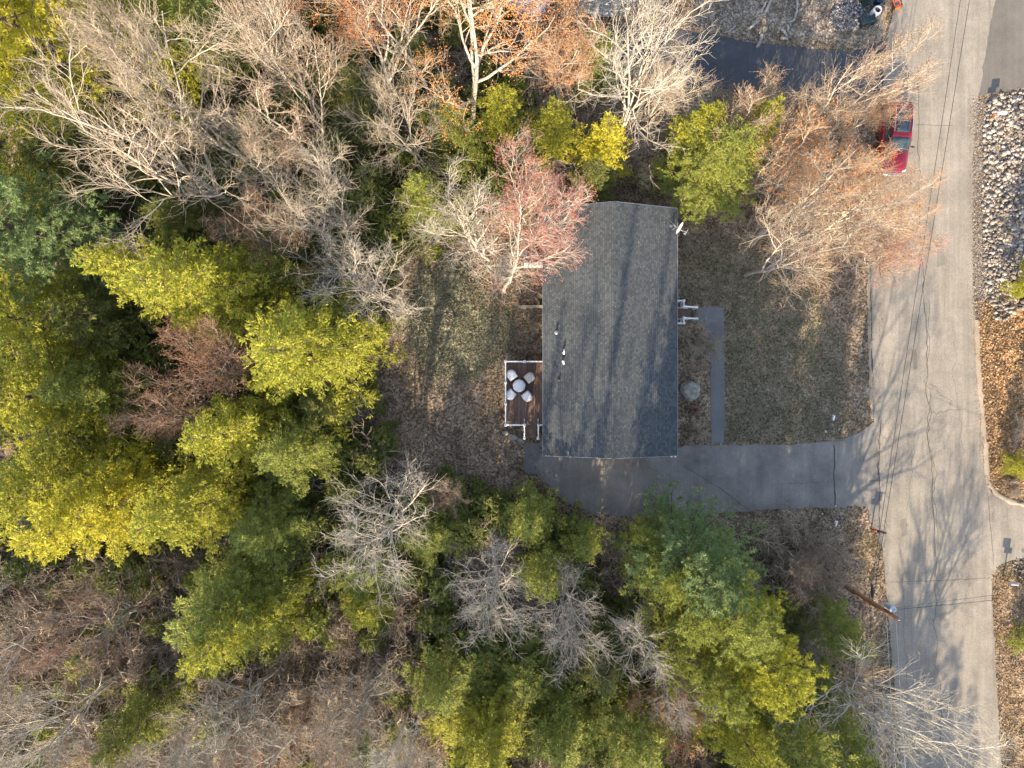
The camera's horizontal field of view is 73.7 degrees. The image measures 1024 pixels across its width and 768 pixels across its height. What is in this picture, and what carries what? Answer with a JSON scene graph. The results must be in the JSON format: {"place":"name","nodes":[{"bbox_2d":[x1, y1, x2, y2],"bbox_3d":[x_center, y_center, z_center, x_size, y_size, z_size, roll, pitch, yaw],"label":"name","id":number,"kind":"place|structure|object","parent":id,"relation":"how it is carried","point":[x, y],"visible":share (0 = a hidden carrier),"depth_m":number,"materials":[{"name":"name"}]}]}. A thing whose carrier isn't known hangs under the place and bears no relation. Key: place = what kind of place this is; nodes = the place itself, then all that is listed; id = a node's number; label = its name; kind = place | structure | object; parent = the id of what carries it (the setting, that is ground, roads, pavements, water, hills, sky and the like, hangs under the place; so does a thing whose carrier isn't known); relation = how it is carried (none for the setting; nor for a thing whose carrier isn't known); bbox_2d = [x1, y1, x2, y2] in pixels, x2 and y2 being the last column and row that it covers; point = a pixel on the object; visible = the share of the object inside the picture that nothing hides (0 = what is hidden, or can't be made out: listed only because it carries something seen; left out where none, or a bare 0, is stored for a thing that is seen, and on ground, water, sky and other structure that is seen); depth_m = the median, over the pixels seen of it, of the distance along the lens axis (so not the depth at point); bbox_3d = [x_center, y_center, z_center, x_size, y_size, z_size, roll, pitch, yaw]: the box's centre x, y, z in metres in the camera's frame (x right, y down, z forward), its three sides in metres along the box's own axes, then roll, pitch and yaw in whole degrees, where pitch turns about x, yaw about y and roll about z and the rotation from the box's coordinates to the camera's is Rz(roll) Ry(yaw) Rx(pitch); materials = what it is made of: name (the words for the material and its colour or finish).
{"place":"outdoors","nodes":[
{"label":"outdoors","id":0,"kind":"place"},
{"bbox_2d":[0,0,1023,767],"bbox_3d":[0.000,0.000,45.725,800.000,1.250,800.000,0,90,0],"label":"ground","id":1,"kind":"structure","parent":0,"point":[406,412],"depth_m":46.00,"materials":[{"name":"brown plant"}]},
{"bbox_2d":[0,256,130,379],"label":"conifer","id":2,"kind":"object","parent":1,"relation":"on","point":[12,330],"visible":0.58,"depth_m":38.10,"materials":[{"name":"green plant"}]},
{"bbox_2d":[0,638,131,767],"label":"bare tree","id":3,"kind":"object","parent":1,"relation":"on","point":[59,744],"visible":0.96,"depth_m":38.86,"materials":[{"name":"brown plant"}]},
{"bbox_2d":[17,127,134,245],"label":"conifer","id":4,"kind":"object","parent":1,"relation":"on","point":[83,168],"visible":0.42,"depth_m":42.09,"materials":[{"name":"green plant"}]},
{"bbox_2d":[0,148,153,309],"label":"conifer","id":5,"kind":"object","parent":1,"relation":"on","point":[16,230],"visible":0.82,"depth_m":37.06,"materials":[{"name":"green plant"}]},
{"bbox_2d":[0,335,154,457],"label":"conifer","id":6,"kind":"object","parent":1,"relation":"on","point":[19,400],"visible":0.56,"depth_m":38.34,"materials":[{"name":"green plant"}]},
{"bbox_2d":[0,555,165,716],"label":"bare tree","id":7,"kind":"object","parent":1,"relation":"on","point":[61,650],"visible":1,"depth_m":39.09,"materials":[{"name":"brown plant"}]},
{"bbox_2d":[0,390,168,550],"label":"conifer","id":8,"kind":"object","parent":1,"relation":"on","point":[21,487],"visible":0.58,"depth_m":38.13,"materials":[{"name":"green plant"}]},
{"bbox_2d":[0,0,174,158],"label":"conifer","id":9,"kind":"object","parent":1,"relation":"on","point":[26,12],"visible":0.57,"depth_m":36.93,"materials":[{"name":"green plant"}]},
{"bbox_2d":[30,342,164,438],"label":"conifer","id":10,"kind":"object","parent":1,"relation":"on","point":[67,387],"visible":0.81,"depth_m":39.95,"materials":[{"name":"green plant"}]},
{"bbox_2d":[6,416,210,567],"bbox_3d":[-22.608,6.965,38.788,9.541,15.458,8.726,-42,90,0],"label":"conifer","id":11,"kind":"object","parent":1,"relation":"on","point":[72,515],"visible":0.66,"depth_m":36.33,"materials":[{"name":"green plant"}]},
{"bbox_2d":[37,0,179,111],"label":"bare tree","id":12,"kind":"object","parent":1,"relation":"on","point":[66,11],"visible":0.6,"depth_m":35.56,"materials":[{"name":"beige plant"}]},
{"bbox_2d":[34,272,188,366],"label":"conifer","id":13,"kind":"object","parent":1,"relation":"on","point":[89,304],"visible":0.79,"depth_m":40.45,"materials":[{"name":"green plant"}]},
{"bbox_2d":[0,0,257,266],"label":"bare tree","id":14,"kind":"object","parent":1,"relation":"on","point":[217,193],"visible":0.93,"depth_m":34.12,"materials":[{"name":"beige plant"}]},
{"bbox_2d":[86,661,210,767],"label":"conifer","id":15,"kind":"object","parent":1,"relation":"on","point":[144,708],"visible":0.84,"depth_m":41.12,"materials":[{"name":"green plant"}]},
{"bbox_2d":[69,229,235,334],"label":"conifer","id":16,"kind":"object","parent":1,"relation":"on","point":[113,265],"visible":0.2,"depth_m":34.28,"materials":[{"name":"green plant"}]},
{"bbox_2d":[70,0,245,117],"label":"conifer","id":17,"kind":"object","parent":1,"relation":"on","point":[175,46],"visible":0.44,"depth_m":40.25,"materials":[{"name":"green plant"}]},
{"bbox_2d":[60,0,262,167],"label":"bare tree","id":18,"kind":"object","parent":1,"relation":"on","point":[191,109],"visible":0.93,"depth_m":34.57,"materials":[{"name":"beige plant"}]},
{"bbox_2d":[103,358,225,454],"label":"bare tree","id":19,"kind":"object","parent":1,"relation":"on","point":[167,409],"visible":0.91,"depth_m":38.10,"materials":[{"name":"brown plant"}]},
{"bbox_2d":[138,177,248,257],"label":"conifer","id":20,"kind":"object","parent":1,"relation":"on","point":[168,224],"visible":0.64,"depth_m":42.01,"materials":[{"name":"green plant"}]},
{"bbox_2d":[147,304,261,423],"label":"bare tree","id":21,"kind":"object","parent":1,"relation":"on","point":[202,354],"visible":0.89,"depth_m":35.77,"materials":[{"name":"brown plant"}]},
{"bbox_2d":[125,448,286,557],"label":"conifer","id":22,"kind":"object","parent":1,"relation":"on","point":[191,510],"visible":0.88,"depth_m":37.71,"materials":[{"name":"green plant"}]},
{"bbox_2d":[0,545,415,767],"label":"evergreen undergrowth","id":23,"kind":"object","parent":1,"relation":"on","point":[316,624],"visible":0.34,"depth_m":44.41,"materials":[{"name":"green plant"}]},
{"bbox_2d":[114,222,323,359],"bbox_3d":[-16.769,-5.196,38.451,10.191,15.973,9.321,-24,90,0],"label":"conifer","id":24,"kind":"object","parent":1,"relation":"on","point":[201,282],"visible":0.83,"depth_m":35.90,"materials":[{"name":"green plant"}]},
{"bbox_2d":[0,544,439,767],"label":"underbrush","id":25,"kind":"object","parent":1,"relation":"on","point":[302,695],"visible":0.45,"depth_m":44.24,"materials":[{"name":"brown plant"}]},
{"bbox_2d":[165,0,275,100],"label":"conifer","id":26,"kind":"object","parent":1,"relation":"on","point":[186,6],"visible":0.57,"depth_m":40.77,"materials":[{"name":"green plant"}]},
{"bbox_2d":[157,659,300,767],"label":"bare tree","id":27,"kind":"object","parent":1,"relation":"on","point":[209,753],"visible":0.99,"depth_m":37.72,"materials":[{"name":"brown plant"}]},
{"bbox_2d":[162,536,320,653],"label":"conifer","id":28,"kind":"object","parent":1,"relation":"on","point":[210,601],"visible":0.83,"depth_m":38.22,"materials":[{"name":"green plant"}]},
{"bbox_2d":[176,376,318,482],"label":"conifer","id":29,"kind":"object","parent":1,"relation":"on","point":[233,431],"visible":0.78,"depth_m":36.83,"materials":[{"name":"green plant"}]},
{"bbox_2d":[175,555,322,683],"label":"conifer","id":30,"kind":"object","parent":1,"relation":"on","point":[236,640],"visible":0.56,"depth_m":37.65,"materials":[{"name":"green plant"}]},
{"bbox_2d":[184,68,320,213],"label":"bare tree","id":31,"kind":"object","parent":1,"relation":"on","point":[254,150],"visible":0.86,"depth_m":36.83,"materials":[{"name":"brown plant"}]},
{"bbox_2d":[179,0,329,122],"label":"bare tree","id":32,"kind":"object","parent":1,"relation":"on","point":[268,53],"visible":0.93,"depth_m":33.69,"materials":[{"name":"beige plant"}]},
{"bbox_2d":[197,182,327,288],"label":"bare tree","id":33,"kind":"object","parent":1,"relation":"on","point":[251,230],"visible":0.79,"depth_m":38.58,"materials":[{"name":"grey plant"}]},
{"bbox_2d":[221,472,325,573],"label":"conifer","id":34,"kind":"object","parent":1,"relation":"on","point":[266,529],"visible":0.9,"depth_m":40.16,"materials":[{"name":"green plant"}]},
{"bbox_2d":[0,0,557,604],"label":"evergreen undergrowth","id":35,"kind":"object","parent":1,"relation":"on","point":[360,462],"visible":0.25,"depth_m":43.78,"materials":[{"name":"green plant"}]},
{"bbox_2d":[239,223,330,308],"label":"conifer","id":36,"kind":"object","parent":1,"relation":"on","point":[280,262],"visible":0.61,"depth_m":40.68,"materials":[{"name":"green plant"}]},
{"bbox_2d":[236,3,361,189],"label":"bare tree","id":37,"kind":"object","parent":1,"relation":"on","point":[296,112],"visible":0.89,"depth_m":35.85,"materials":[{"name":"beige plant"}]},
{"bbox_2d":[249,399,355,500],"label":"conifer","id":38,"kind":"object","parent":1,"relation":"on","point":[285,459],"visible":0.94,"depth_m":39.19,"materials":[{"name":"green plant"}]},
{"bbox_2d":[241,124,377,269],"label":"bare tree","id":39,"kind":"object","parent":1,"relation":"on","point":[333,191],"visible":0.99,"depth_m":35.82,"materials":[{"name":"brown plant"}]},
{"bbox_2d":[234,270,410,441],"bbox_3d":[-11.472,-1.915,38.509,9.916,15.458,10.842,7,90,0],"label":"conifer","id":40,"kind":"object","parent":1,"relation":"on","point":[294,352],"visible":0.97,"depth_m":36.79,"materials":[{"name":"green plant"}]},
{"bbox_2d":[277,651,415,767],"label":"bare tree","id":41,"kind":"object","parent":1,"relation":"on","point":[366,701],"visible":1,"depth_m":39.43,"materials":[{"name":"brown plant"}]},
{"bbox_2d":[310,55,389,147],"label":"conifer","id":42,"kind":"object","parent":1,"relation":"on","point":[348,96],"visible":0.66,"depth_m":42.33,"materials":[{"name":"green plant"}]},
{"bbox_2d":[273,216,430,339],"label":"bare tree","id":43,"kind":"object","parent":1,"relation":"on","point":[378,296],"visible":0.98,"depth_m":38.69,"materials":[{"name":"grey plant"}]},
{"bbox_2d":[315,504,415,614],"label":"conifer","id":44,"kind":"object","parent":1,"relation":"on","point":[370,587],"visible":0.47,"depth_m":42.53,"materials":[{"name":"green plant"}]},
{"bbox_2d":[279,0,455,99],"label":"bare tree","id":45,"kind":"object","parent":1,"relation":"on","point":[357,28],"visible":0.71,"depth_m":36.92,"materials":[{"name":"brown plant"}]},
{"bbox_2d":[311,443,449,632],"bbox_3d":[-7.670,8.266,40.243,6.938,12.178,10.883,14,90,0],"label":"bare tree","id":46,"kind":"object","parent":1,"relation":"on","point":[393,524],"visible":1,"depth_m":38.25,"materials":[{"name":"grey plant"}]},
{"bbox_2d":[307,0,482,118],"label":"bare tree","id":47,"kind":"object","parent":1,"relation":"on","point":[409,38],"visible":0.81,"depth_m":37.05,"materials":[{"name":"brown plant"}]},
{"bbox_2d":[330,35,471,185],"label":"bare tree","id":48,"kind":"object","parent":1,"relation":"on","point":[380,100],"visible":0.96,"depth_m":38.95,"materials":[{"name":"grey plant"}]},
{"bbox_2d":[263,22,540,268],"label":"evergreen undergrowth","id":49,"kind":"object","parent":1,"relation":"on","point":[350,195],"visible":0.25,"depth_m":44.19,"materials":[{"name":"green plant"}]},
{"bbox_2d":[385,475,471,575],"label":"conifer","id":50,"kind":"object","parent":1,"relation":"on","point":[436,534],"visible":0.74,"depth_m":43.25,"materials":[{"name":"green plant"}]},
{"bbox_2d":[390,166,467,254],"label":"conifer","id":51,"kind":"object","parent":1,"relation":"on","point":[417,186],"visible":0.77,"depth_m":40.89,"materials":[{"name":"green plant"}]},
{"bbox_2d":[394,621,502,721],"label":"conifer","id":52,"kind":"object","parent":1,"relation":"on","point":[441,684],"visible":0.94,"depth_m":42.19,"materials":[{"name":"green plant"}]},
{"bbox_2d":[413,95,491,189],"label":"conifer","id":53,"kind":"object","parent":1,"relation":"on","point":[467,142],"visible":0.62,"depth_m":41.75,"materials":[{"name":"green plant"}]},
{"bbox_2d":[0,0,905,767],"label":"underbrush","id":54,"kind":"object","parent":1,"relation":"on","point":[370,492],"visible":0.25,"depth_m":44.35,"materials":[{"name":"brown plant"}]},
{"bbox_2d":[401,254,519,380],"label":"grass","id":55,"kind":"structure","parent":1,"relation":"on","point":[462,321],"depth_m":45.94,"materials":[{"name":"plant"}]},
{"bbox_2d":[377,149,545,299],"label":"bare tree","id":56,"kind":"object","parent":1,"relation":"on","point":[470,240],"visible":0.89,"depth_m":38.87,"materials":[{"name":"beige plant"}]},
{"bbox_2d":[415,659,539,767],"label":"conifer","id":57,"kind":"object","parent":1,"relation":"on","point":[482,739],"visible":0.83,"depth_m":41.33,"materials":[{"name":"green plant"}]},
{"bbox_2d":[436,520,536,671],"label":"bare tree","id":58,"kind":"object","parent":1,"relation":"on","point":[496,576],"visible":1,"depth_m":38.86,"materials":[{"name":"grey plant"}]},
{"bbox_2d":[404,0,593,149],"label":"bare tree","id":59,"kind":"object","parent":1,"relation":"on","point":[496,12],"visible":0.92,"depth_m":36.62,"materials":[{"name":"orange plant"}]},
{"bbox_2d":[474,82,540,156],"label":"conifer","id":60,"kind":"object","parent":1,"relation":"on","point":[503,95],"visible":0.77,"depth_m":41.34,"materials":[{"name":"green plant"}]},
{"bbox_2d":[504,360,542,439],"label":"deck","id":61,"kind":"structure","parent":1,"relation":"on","point":[518,419],"depth_m":45.28,"materials":[{"name":"brown wood"}]},
{"bbox_2d":[479,599,572,714],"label":"conifer","id":62,"kind":"object","parent":1,"relation":"on","point":[530,691],"visible":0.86,"depth_m":43.01,"materials":[{"name":"green plant"}]},
{"bbox_2d":[493,476,566,550],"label":"conifer","id":63,"kind":"object","parent":1,"relation":"on","point":[529,520],"visible":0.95,"depth_m":42.54,"materials":[{"name":"green plant"}]},
{"bbox_2d":[471,114,598,312],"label":"bare tree","id":64,"kind":"object","parent":1,"relation":"on","point":[527,188],"visible":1,"depth_m":37.46,"materials":[{"name":"pink plant"}]},
{"bbox_2d":[507,527,582,605],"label":"conifer","id":65,"kind":"object","parent":1,"relation":"on","point":[534,578],"visible":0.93,"depth_m":41.42,"materials":[{"name":"green plant"}]},
{"bbox_2d":[524,95,580,176],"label":"conifer","id":66,"kind":"object","parent":1,"relation":"on","point":[553,120],"visible":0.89,"depth_m":41.25,"materials":[{"name":"green plant"}]},
{"bbox_2d":[276,461,837,767],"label":"evergreen undergrowth","id":67,"kind":"object","parent":1,"relation":"on","point":[484,502],"visible":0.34,"depth_m":43.99,"materials":[{"name":"green plant"}]},
{"bbox_2d":[506,0,609,98],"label":"bare tree","id":68,"kind":"object","parent":1,"relation":"on","point":[560,72],"visible":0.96,"depth_m":37.30,"materials":[{"name":"brown plant"}]},
{"bbox_2d":[510,648,607,767],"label":"conifer","id":69,"kind":"object","parent":1,"relation":"on","point":[561,745],"visible":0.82,"depth_m":41.24,"materials":[{"name":"green plant"}]},
{"bbox_2d":[514,547,623,686],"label":"bare tree","id":70,"kind":"object","parent":1,"relation":"on","point":[567,615],"visible":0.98,"depth_m":38.94,"materials":[{"name":"grey plant"}]},
{"bbox_2d":[559,111,633,185],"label":"conifer","id":71,"kind":"object","parent":1,"relation":"on","point":[601,142],"visible":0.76,"depth_m":40.83,"materials":[{"name":"yellow plant"}]},
{"bbox_2d":[566,613,642,702],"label":"conifer","id":72,"kind":"object","parent":1,"relation":"on","point":[606,688],"visible":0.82,"depth_m":42.12,"materials":[{"name":"green plant"}]},
{"bbox_2d":[543,201,687,458],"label":"house","id":73,"kind":"structure","parent":1,"relation":"on","point":[611,423],"depth_m":41.75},
{"bbox_2d":[573,647,681,767],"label":"conifer","id":74,"kind":"object","parent":1,"relation":"on","point":[629,740],"visible":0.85,"depth_m":40.38,"materials":[{"name":"green plant"}]},
{"bbox_2d":[560,0,721,157],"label":"bare tree","id":75,"kind":"object","parent":1,"relation":"on","point":[616,63],"visible":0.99,"depth_m":36.68,"materials":[{"name":"beige plant"}]},
{"bbox_2d":[603,502,695,606],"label":"conifer","id":76,"kind":"object","parent":1,"relation":"on","point":[674,588],"visible":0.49,"depth_m":38.89,"materials":[{"name":"green plant"}]},
{"bbox_2d":[599,600,726,739],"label":"bare tree","id":77,"kind":"object","parent":1,"relation":"on","point":[621,624],"visible":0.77,"depth_m":37.40,"materials":[{"name":"grey plant"}]},
{"bbox_2d":[610,475,768,636],"bbox_3d":[10.431,9.761,38.472,8.120,15.626,7.653,25,90,0],"label":"conifer","id":78,"kind":"object","parent":1,"relation":"on","point":[715,595],"visible":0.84,"depth_m":36.08,"materials":[{"name":"green plant"}]},
{"bbox_2d":[629,597,755,732],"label":"conifer","id":79,"kind":"object","parent":1,"relation":"on","point":[714,684],"visible":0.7,"depth_m":36.09,"materials":[{"name":"green plant"}]},
{"bbox_2d":[626,114,762,233],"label":"conifer","id":80,"kind":"object","parent":1,"relation":"on","point":[716,167],"visible":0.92,"depth_m":41.55,"materials":[{"name":"green plant"}]},
{"bbox_2d":[617,524,785,670],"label":"conifer","id":81,"kind":"object","parent":1,"relation":"on","point":[753,636],"visible":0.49,"depth_m":33.19,"materials":[{"name":"green plant"}]},
{"bbox_2d":[654,637,789,767],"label":"conifer","id":82,"kind":"object","parent":1,"relation":"on","point":[751,741],"visible":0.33,"depth_m":36.56,"materials":[{"name":"green plant"}]},
{"bbox_2d":[667,559,828,723],"bbox_3d":[12.945,14.022,37.896,7.842,16.876,7.771,31,90,0],"label":"conifer","id":83,"kind":"object","parent":1,"relation":"on","point":[772,680],"visible":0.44,"depth_m":32.59,"materials":[{"name":"green plant"}]},
{"bbox_2d":[679,234,850,444],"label":"grass","id":84,"kind":"structure","parent":1,"relation":"on","point":[785,338],"depth_m":45.95,"materials":[{"name":"plant"}]},
{"bbox_2d":[714,657,842,767],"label":"conifer","id":85,"kind":"object","parent":1,"relation":"on","point":[783,732],"visible":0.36,"depth_m":36.10,"materials":[{"name":"green plant"}]},
{"bbox_2d":[768,540,854,630],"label":"bare tree","id":86,"kind":"object","parent":1,"relation":"on","point":[812,576],"visible":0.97,"depth_m":42.38,"materials":[{"name":"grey plant"}]},
{"bbox_2d":[749,89,876,206],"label":"bare tree","id":87,"kind":"object","parent":1,"relation":"on","point":[791,161],"visible":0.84,"depth_m":38.09,"materials":[{"name":"brown plant"}]},
{"bbox_2d":[755,503,881,608],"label":"bare tree","id":88,"kind":"object","parent":1,"relation":"on","point":[781,553],"visible":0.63,"depth_m":44.76,"materials":[{"name":"brown plant"}]},
{"bbox_2d":[775,583,876,663],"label":"conifer","id":89,"kind":"object","parent":1,"relation":"on","point":[848,630],"visible":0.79,"depth_m":41.25,"materials":[{"name":"green plant"}]},
{"bbox_2d":[738,168,926,315],"bbox_3d":[15.722,-7.961,38.885,7.705,14.771,7.701,36,90,0],"label":"bare tree","id":90,"kind":"object","parent":1,"relation":"on","point":[830,240],"visible":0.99,"depth_m":35.49,"materials":[{"name":"brown plant"}]},
{"bbox_2d":[788,653,884,767],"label":"conifer","id":91,"kind":"object","parent":1,"relation":"on","point":[857,752],"visible":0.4,"depth_m":37.59,"materials":[{"name":"green plant"}]},
{"bbox_2d":[748,136,951,244],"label":"bare tree","id":92,"kind":"object","parent":1,"relation":"on","point":[871,161],"visible":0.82,"depth_m":35.53,"materials":[{"name":"brown plant"}]},
{"bbox_2d":[767,9,948,182],"bbox_3d":[18.263,-15.367,38.153,7.726,16.170,5.120,-35,90,0],"label":"bare tree","id":93,"kind":"object","parent":1,"relation":"on","point":[871,60],"visible":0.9,"depth_m":34.61,"materials":[{"name":"brown plant"}]},
{"bbox_2d":[766,634,1023,767],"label":"bare tree","id":94,"kind":"object","parent":1,"relation":"on","point":[881,721],"visible":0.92,"depth_m":36.53,"materials":[{"name":"grey plant"}]},
{"bbox_2d":[838,203,956,288],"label":"bare tree","id":95,"kind":"object","parent":1,"relation":"on","point":[890,258],"visible":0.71,"depth_m":40.97,"materials":[{"name":"orange plant"}]},
{"bbox_2d":[975,293,1023,499],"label":"leaf litter","id":96,"kind":"object","parent":1,"relation":"on","point":[999,383],"visible":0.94,"depth_m":45.93,"materials":[{"name":"orange plant"}]},
{"bbox_2d":[981,91,1023,321],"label":"riprap","id":97,"kind":"object","parent":1,"relation":"on","point":[990,160],"visible":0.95,"depth_m":45.85,"materials":[{"name":"stone"}]},
{"bbox_2d":[535,422,881,542],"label":"driveway","id":98,"kind":"structure","parent":0,"point":[624,498],"depth_m":45.97,"materials":[{"name":"concrete"}]},
{"bbox_2d":[575,22,887,108],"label":"side road","id":99,"kind":"structure","parent":0,"point":[739,61],"depth_m":45.97,"materials":[{"name":"grey asphalt"}]},
{"bbox_2d":[870,0,1023,767],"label":"road","id":100,"kind":"structure","parent":0,"point":[964,663],"depth_m":45.96,"materials":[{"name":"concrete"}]},
{"bbox_2d":[978,0,1023,97],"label":"pavement","id":101,"kind":"structure","parent":0,"point":[1003,67],"depth_m":45.97,"materials":[{"name":"grey concrete"}]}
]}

